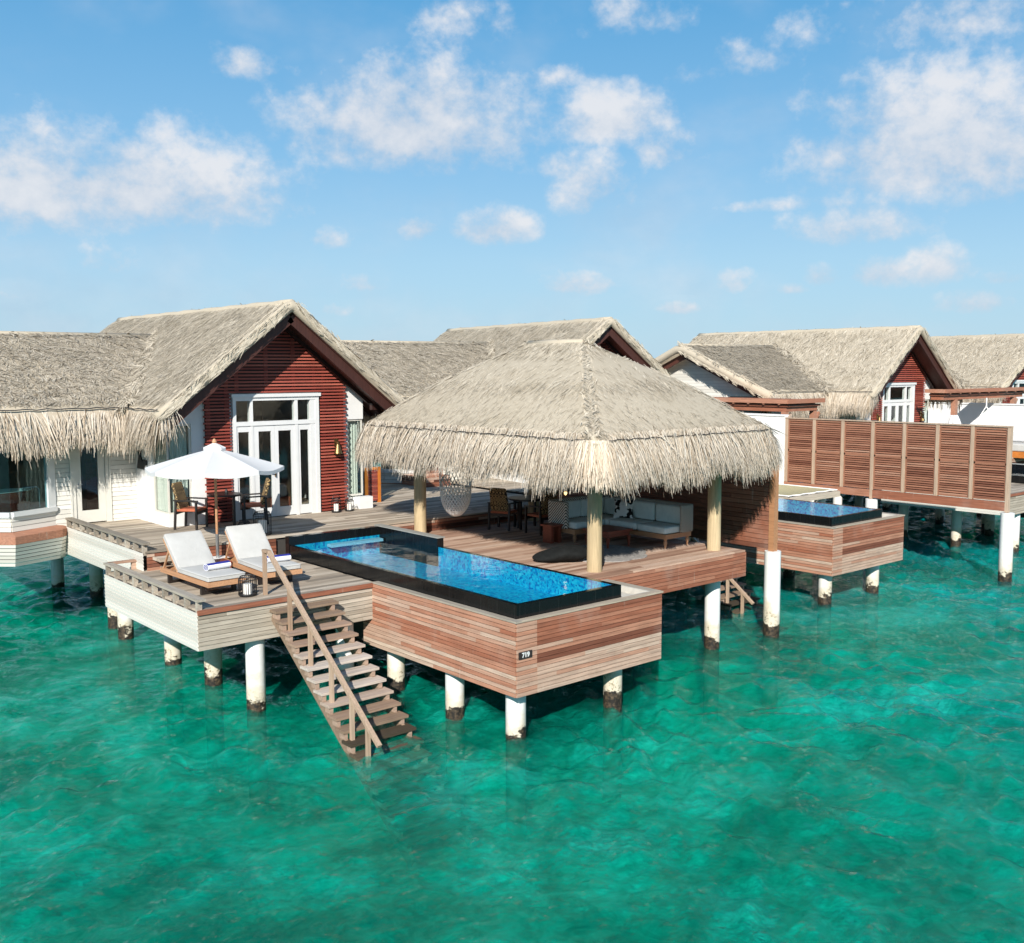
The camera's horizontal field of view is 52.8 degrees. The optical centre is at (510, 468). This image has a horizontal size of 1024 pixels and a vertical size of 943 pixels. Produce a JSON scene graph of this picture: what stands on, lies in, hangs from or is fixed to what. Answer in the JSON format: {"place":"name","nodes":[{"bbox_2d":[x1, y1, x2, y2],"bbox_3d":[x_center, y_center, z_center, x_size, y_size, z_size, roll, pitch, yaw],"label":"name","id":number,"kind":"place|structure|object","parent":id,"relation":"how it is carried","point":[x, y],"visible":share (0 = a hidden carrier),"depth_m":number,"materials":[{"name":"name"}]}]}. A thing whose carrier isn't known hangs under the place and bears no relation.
{"place":"outdoors","nodes":[
{"label":"outdoors","id":0,"kind":"place"},
{"bbox_2d":[0,481,1023,942],"bbox_3d":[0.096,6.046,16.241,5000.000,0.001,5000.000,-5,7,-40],"label":"seabed","id":1,"kind":"structure","parent":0,"point":[800,883],"depth_m":18.10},
{"bbox_2d":[0,299,405,661],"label":"thatched villa","id":2,"kind":"object","parent":1,"relation":"on","point":[93,426],"visible":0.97,"depth_m":24.39,"materials":[{"name":"plant"}]},
{"bbox_2d":[0,488,33,511],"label":"bathtub","id":3,"kind":"object","parent":2,"relation":"on","point":[15,499],"visible":0.82,"depth_m":22.96,"materials":[{"name":"teal"}]},
{"bbox_2d":[0,444,57,518],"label":"bow window","id":4,"kind":"structure","parent":2,"relation":"in","point":[49,470],"depth_m":23.20,"materials":[{"name":"white paint"}]},
{"bbox_2d":[22,486,40,507],"bbox_3d":[-10.856,0.873,23.401,0.371,0.914,0.036,-3,6,-24],"label":"bath tap","id":5,"kind":"object","parent":2,"relation":"on","point":[38,490],"visible":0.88,"depth_m":23.42,"materials":[{"name":"metal"}]},
{"bbox_2d":[69,435,112,524],"bbox_3d":[-9.744,0.105,23.909,0.920,2.340,0.159,-5,7,-40],"label":"glazed door","id":6,"kind":"structure","parent":2,"relation":"in","point":[104,513],"depth_m":24.01,"materials":[{"name":"beige paint"}]},
{"bbox_2d":[152,424,192,514],"bbox_3d":[-7.760,0.093,23.675,0.565,2.240,0.850,-5,7,-40],"label":"corner window","id":7,"kind":"structure","parent":2,"relation":"in","point":[162,486],"depth_m":23.48,"materials":[{"name":"beige paint"}]},
{"bbox_2d":[188,479,289,509],"bbox_3d":[-7.108,0.702,26.730,2.000,0.600,2.100,-5,7,-40],"label":"bed","id":8,"kind":"object","parent":2,"relation":"on","point":[245,489],"visible":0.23,"depth_m":26.33,"materials":[{"name":"white fabric"}]},
{"bbox_2d":[231,393,320,520],"bbox_3d":[-5.609,-0.309,24.830,2.350,2.970,0.200,-5,7,-40],"label":"french door","id":9,"kind":"structure","parent":2,"relation":"in","point":[311,423],"depth_m":24.92,"materials":[{"name":"white paint"}]},
{"bbox_2d":[347,419,362,496],"bbox_3d":[-4.252,-0.221,26.657,0.505,2.200,0.850,-5,7,-40],"label":"corner window","id":10,"kind":"structure","parent":2,"relation":"in","point":[351,423],"depth_m":26.42,"materials":[{"name":"beige paint"}]},
{"bbox_2d":[103,554,372,806],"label":"lounge terrace","id":11,"kind":"structure","parent":1,"relation":"on","point":[178,614],"depth_m":18.38,"materials":[{"name":"white wood"}]},
{"bbox_2d":[160,530,245,594],"bbox_3d":[-5.572,1.700,18.668,0.740,0.911,1.960,-5,7,-42],"label":"sun lounger","id":12,"kind":"object","parent":11,"relation":"on","point":[189,553],"visible":0.84,"depth_m":18.78,"materials":[{"name":"white fabric"}]},
{"bbox_2d":[203,560,230,570],"bbox_3d":[-5.229,1.741,18.424,0.170,0.122,0.468,5,7,41],"label":"rolled towel","id":13,"kind":"object","parent":12,"relation":"on","point":[216,565],"visible":1,"depth_m":18.35,"materials":[{"name":"white fabric"}]},
{"bbox_2d":[145,439,283,558],"bbox_3d":[-5.920,0.675,20.770,2.513,2.550,2.513,1,6,15],"label":"white parasol","id":14,"kind":"object","parent":11,"relation":"on","point":[215,460],"visible":0.92,"depth_m":20.06,"materials":[{"name":"fabric"}]},
{"bbox_2d":[214,558,231,567],"bbox_3d":[-5.560,1.913,19.649,0.380,0.300,0.380,-5,7,-40],"label":"side table","id":15,"kind":"object","parent":11,"relation":"on","point":[220,560],"visible":0.19,"depth_m":19.66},
{"bbox_2d":[238,575,256,596],"bbox_3d":[-4.572,2.049,17.960,0.326,0.348,0.325,-5,7,-40],"label":"wire lantern","id":16,"kind":"object","parent":11,"relation":"on","point":[247,590],"visible":1,"depth_m":17.90,"materials":[{"name":"black metal"}]},
{"bbox_2d":[224,523,301,584],"bbox_3d":[-4.712,1.618,19.504,0.740,0.911,1.960,-4,7,-37],"label":"sun lounger","id":17,"kind":"object","parent":11,"relation":"on","point":[248,543],"visible":0.76,"depth_m":19.66,"materials":[{"name":"fabric"}]},
{"bbox_2d":[267,554,290,562],"bbox_3d":[-4.309,1.671,19.129,0.468,0.122,0.170,-4,7,-36],"label":"rolled towel","id":18,"kind":"object","parent":17,"relation":"on","point":[284,557],"visible":0.61,"depth_m":19.11,"materials":[{"name":"white fabric"}]},
{"bbox_2d":[262,549,473,867],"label":"sea staircase","id":19,"kind":"structure","parent":11,"relation":"attached to","point":[453,810],"depth_m":16.39,"materials":[{"name":"brown wood"}]},
{"bbox_2d":[65,482,539,712],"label":"sun deck","id":20,"kind":"structure","parent":1,"relation":"on","point":[140,541],"depth_m":23.38,"materials":[{"name":"white wood"}]},
{"bbox_2d":[171,481,207,529],"bbox_3d":[-7.191,0.835,23.124,0.644,1.030,0.595,1,6,7],"label":"patterned chair","id":21,"kind":"object","parent":20,"relation":"on","point":[181,503],"visible":0.99,"depth_m":23.00,"materials":[{"name":"fabric"}]},
{"bbox_2d":[207,492,241,527],"bbox_3d":[-6.456,0.951,23.375,0.760,0.745,0.760,-5,7,-40],"label":"dining table","id":22,"kind":"object","parent":20,"relation":"on","point":[233,495],"visible":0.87,"depth_m":23.21,"materials":[{"name":"brown wood"}]},
{"bbox_2d":[238,520,250,524],"bbox_3d":[-5.698,1.290,22.116,0.276,0.308,0.275,-5,7,-40],"label":"wire lantern","id":23,"kind":"object","parent":20,"relation":"on","point":[243,522],"visible":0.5,"depth_m":22.04,"materials":[{"name":"black metal"}]},
{"bbox_2d":[241,478,270,523],"bbox_3d":[-5.873,0.762,23.847,0.644,1.030,0.595,-2,6,-18],"label":"patterned chair","id":24,"kind":"object","parent":20,"relation":"on","point":[263,501],"visible":0.96,"depth_m":23.67,"materials":[{"name":"fabric"}]},
{"bbox_2d":[253,511,271,535],"bbox_3d":[-5.325,1.184,22.162,0.396,0.508,0.395,-5,7,-40],"label":"wire lantern","id":25,"kind":"object","parent":20,"relation":"on","point":[263,523],"visible":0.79,"depth_m":22.10,"materials":[{"name":"black metal"}]},
{"bbox_2d":[331,494,340,512],"bbox_3d":[-4.321,0.875,25.637,0.256,0.452,0.255,-5,7,-40],"label":"wire lantern","id":26,"kind":"object","parent":20,"relation":"on","point":[336,509],"visible":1,"depth_m":25.61,"materials":[{"name":"black metal"}]},
{"bbox_2d":[345,495,353,511],"bbox_3d":[-4.033,0.877,25.871,0.236,0.404,0.235,-5,7,-40],"label":"wire lantern","id":27,"kind":"object","parent":20,"relation":"on","point":[349,508],"visible":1,"depth_m":25.83,"materials":[{"name":"white metal"}]},
{"bbox_2d":[364,467,380,501],"bbox_3d":[-3.666,0.448,27.468,0.480,0.950,0.080,-5,7,-40],"label":"louvred shutter","id":28,"kind":"object","parent":20,"relation":"on","point":[376,477],"visible":0.78,"depth_m":27.47,"materials":[{"name":"brown wood"}]},
{"bbox_2d":[357,422,393,482],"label":"courtyard wall","id":29,"kind":"structure","parent":20,"relation":"on","point":[359,470],"depth_m":32.47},
{"bbox_2d":[401,464,450,486],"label":"wall","id":30,"kind":"structure","parent":20,"relation":"on","point":[410,481],"depth_m":31.52,"materials":[{"name":"brown wood"}]},
{"bbox_2d":[285,524,662,840],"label":"plunge pool","id":31,"kind":"structure","parent":1,"relation":"on","point":[516,633],"depth_m":17.72,"materials":[{"name":"black wood"}]},
{"bbox_2d":[341,317,671,483],"bbox_3d":[-1.160,-0.399,36.519,10.797,9.551,11.478,-3,6,-31],"label":"thatched villa","id":32,"kind":"object","parent":1,"relation":"on","point":[406,369],"visible":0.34,"depth_m":33.89,"materials":[{"name":"beige plant"}]},
{"bbox_2d":[368,462,441,473],"bbox_3d":[-3.615,-0.773,32.269,2.893,1.800,1.094,0,6,5],"label":"bow window","id":33,"kind":"structure","parent":32,"relation":"in","point":[382,470],"depth_m":31.88,"materials":[{"name":"white paint"}]},
{"bbox_2d":[451,478,692,587],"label":"sun deck","id":34,"kind":"structure","parent":1,"relation":"on","point":[511,487],"depth_m":31.50,"materials":[{"name":"white wood"}]},
{"bbox_2d":[714,397,824,421],"bbox_3d":[8.386,-1.250,36.613,2.285,2.525,5.000,-5,7,-40],"label":"timber pergola","id":35,"kind":"object","parent":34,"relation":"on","point":[784,406],"visible":0.49,"depth_m":34.90,"materials":[{"name":"brown wood"}]},
{"bbox_2d":[427,519,745,749],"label":"pavilion deck","id":36,"kind":"structure","parent":1,"relation":"on","point":[675,564],"depth_m":21.83,"materials":[{"name":"brown wood"}]},
{"bbox_2d":[487,488,518,530],"bbox_3d":[-0.168,0.959,24.800,0.595,1.030,0.644,3,6,27],"label":"patterned chair","id":37,"kind":"object","parent":36,"relation":"on","point":[499,505],"visible":0.92,"depth_m":24.59,"materials":[{"name":"fabric"}]},
{"bbox_2d":[508,495,542,529],"bbox_3d":[0.431,1.079,25.020,1.000,0.745,1.000,-5,7,-40],"label":"dining table","id":38,"kind":"object","parent":36,"relation":"on","point":[523,498],"visible":0.71,"depth_m":24.80,"materials":[{"name":"brown wood"}]},
{"bbox_2d":[524,490,557,534],"bbox_3d":[0.760,1.014,24.211,0.595,1.030,0.644,-5,7,-42],"label":"patterned chair","id":39,"kind":"object","parent":36,"relation":"on","point":[542,514],"visible":0.69,"depth_m":23.96,"materials":[{"name":"fabric"}]},
{"bbox_2d":[540,522,562,543],"bbox_3d":[0.934,1.445,22.949,0.380,0.410,0.360,-5,7,-40],"label":"red stool","id":40,"kind":"object","parent":36,"relation":"on","point":[551,532],"visible":1,"depth_m":22.88,"materials":[{"name":"red wood"}]},
{"bbox_2d":[532,545,586,562],"bbox_3d":[1.009,1.710,20.644,1.138,0.324,0.679,-1,6,-5],"label":"bean bag","id":41,"kind":"object","parent":36,"relation":"on","point":[565,553],"visible":0.98,"depth_m":20.43,"materials":[{"name":"black fabric"}]},
{"bbox_2d":[602,544,603,565],"bbox_3d":[1.703,1.700,20.184,0.276,0.428,0.275,-5,7,-40],"label":"wire lantern","id":42,"kind":"object","parent":36,"relation":"on","point":[602,555],"visible":0.2,"depth_m":20.11,"materials":[{"name":"black metal"}]},
{"bbox_2d":[583,525,632,547],"bbox_3d":[2.130,1.501,22.501,0.770,0.380,0.760,-5,7,-40],"label":"coffee table","id":43,"kind":"object","parent":36,"relation":"on","point":[609,532],"visible":0.85,"depth_m":22.31,"materials":[{"name":"brown wood"}]},
{"bbox_2d":[578,545,646,561],"bbox_3d":[1.879,1.774,21.532,1.931,0.014,1.931,-5,7,-40],"label":"scalloped rug","id":44,"kind":"object","parent":36,"relation":"on","point":[615,553],"visible":0.48,"depth_m":21.33,"materials":[{"name":"white fur"}]},
{"bbox_2d":[548,493,692,547],"bbox_3d":[2.414,1.196,22.941,1.930,0.900,2.700,-5,7,-40],"label":"corner sofa","id":45,"kind":"object","parent":36,"relation":"on","point":[660,519],"visible":0.77,"depth_m":22.93,"materials":[{"name":"grey fabric"}]},
{"bbox_2d":[613,499,633,517],"bbox_3d":[2.591,0.930,23.518,0.460,0.414,0.198,1,6,14],"label":"hide cushion","id":46,"kind":"object","parent":45,"relation":"on","point":[623,508],"visible":0.99,"depth_m":23.46,"materials":[{"name":"white fur"}]},
{"bbox_2d":[539,456,780,707],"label":"privacy wall","id":47,"kind":"structure","parent":1,"relation":"on","point":[749,514],"depth_m":23.19,"materials":[{"name":"brown wood"}]},
{"bbox_2d":[675,588,687,642],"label":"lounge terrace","id":48,"kind":"structure","parent":1,"relation":"on","point":[683,610],"depth_m":28.52,"materials":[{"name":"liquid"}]},
{"bbox_2d":[722,413,788,584],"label":"garden wall","id":49,"kind":"structure","parent":1,"relation":"on","point":[777,422],"depth_m":33.81,"materials":[{"name":"white paint"}]},
{"bbox_2d":[699,498,904,669],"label":"plunge pool","id":50,"kind":"structure","parent":1,"relation":"on","point":[826,542],"depth_m":26.32,"materials":[{"name":"black wood"}]},
{"bbox_2d":[655,325,962,512],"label":"thatched villa","id":51,"kind":"object","parent":1,"relation":"on","point":[888,373],"visible":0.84,"depth_m":40.04,"materials":[{"name":"beige plant"}]},
{"bbox_2d":[838,409,864,420],"bbox_3d":[12.931,-1.445,39.187,0.565,2.240,0.850,-5,7,-39],"label":"corner window","id":52,"kind":"structure","parent":51,"relation":"in","point":[848,417],"depth_m":38.97,"materials":[{"name":"beige paint"}]},
{"bbox_2d":[880,383,916,425],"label":"french door","id":53,"kind":"structure","parent":51,"relation":"in","point":[903,402],"depth_m":40.32,"materials":[{"name":"white paint"}]},
{"bbox_2d":[923,399,928,426],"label":"corner window","id":54,"kind":"structure","parent":51,"relation":"in","point":[924,399],"depth_m":41.83,"materials":[{"name":"beige paint"}]},
{"bbox_2d":[780,417,1014,642],"bbox_3d":[11.040,1.692,31.554,0.360,6.285,8.527,-5,7,-40],"label":"slatted screen","id":55,"kind":"object","parent":1,"relation":"on","point":[968,463],"visible":0.97,"depth_m":30.34,"materials":[{"name":"brown wood"}]},
{"bbox_2d":[805,458,1023,564],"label":"sun deck","id":56,"kind":"structure","parent":1,"relation":"on","point":[938,516],"depth_m":39.95,"materials":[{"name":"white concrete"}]},
{"bbox_2d":[925,387,1023,414],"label":"timber pergola","id":57,"kind":"object","parent":56,"relation":"on","point":[954,395],"visible":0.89,"depth_m":40.66,"materials":[{"name":"brown wood"}]},
{"bbox_2d":[946,415,960,427],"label":"tied curtain","id":58,"kind":"object","parent":57,"relation":"attached to","point":[953,419],"visible":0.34,"depth_m":40.04,"materials":[{"name":"white fabric"}]},
{"bbox_2d":[973,398,997,424],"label":"rope swing","id":59,"kind":"object","parent":57,"relation":"hanging from","point":[981,414],"visible":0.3,"depth_m":41.61,"materials":[{"name":"fabric"}]},
{"bbox_2d":[1012,432,1023,457],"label":"day bed","id":60,"kind":"object","parent":56,"relation":"on","point":[1018,446],"visible":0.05,"depth_m":40.84,"materials":[{"name":"fabric"}]},
{"bbox_2d":[848,334,1023,512],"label":"thatched villa","id":61,"kind":"object","parent":1,"relation":"on","point":[986,361],"visible":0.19,"depth_m":48.77,"materials":[{"name":"beige plant"}]},
{"bbox_2d":[1011,380,1023,403],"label":"french door","id":62,"kind":"structure","parent":61,"relation":"in","point":[1017,382],"depth_m":48.51,"materials":[{"name":"white paint"}]},
{"bbox_2d":[881,483,1023,603],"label":"lounge terrace","id":63,"kind":"structure","parent":1,"relation":"on","point":[1017,500],"depth_m":34.61,"materials":[{"name":"brown concrete"}]},
{"bbox_2d":[920,402,1023,540],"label":"garden wall","id":64,"kind":"structure","parent":1,"relation":"on","point":[1003,414],"depth_m":43.34,"materials":[{"name":"white paint"}]},
{"bbox_2d":[963,463,1023,576],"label":"plunge pool","id":65,"kind":"structure","parent":1,"relation":"on","point":[1017,474],"depth_m":37.31,"materials":[{"name":"black stone"}]},
{"bbox_2d":[0,482,1023,942],"bbox_3d":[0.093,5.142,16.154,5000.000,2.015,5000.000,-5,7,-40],"label":"water","id":66,"kind":"structure","parent":0,"point":[934,628],"depth_m":17.46,"materials":[{"name":"teal liquid"}]},
{"bbox_2d":[673,537,811,674],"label":"sea staircase","id":67,"kind":"structure","parent":66,"relation":"in","point":[746,597],"depth_m":25.21,"materials":[{"name":"brown wood"}]},
{"bbox_2d":[732,484,839,610],"bbox_3d":[7.949,2.656,32.808,2.730,4.140,3.980,-5,7,-40],"label":"overwater net","id":68,"kind":"object","parent":66,"relation":"in","point":[816,494],"visible":0.3,"depth_m":32.12,"materials":[{"name":"beige fabric"}]},
{"bbox_2d":[0,0,1023,358],"label":"sky","id":69,"kind":"structure","parent":0,"point":[673,171],"materials":[{"name":"blue"}]},
{"bbox_2d":[352,336,787,572],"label":"thatched pavilion","id":70,"kind":"structure","parent":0,"point":[537,415],"depth_m":20.47,"materials":[{"name":"plant"}]},
{"bbox_2d":[439,470,471,515],"bbox_3d":[-1.258,0.128,23.772,0.710,1.973,0.664,-5,7,-40],"label":"hanging net chair","id":71,"kind":"object","parent":70,"relation":"hanging from","point":[459,508],"visible":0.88,"depth_m":23.69,"materials":[{"name":"beige wicker"}]}
]}

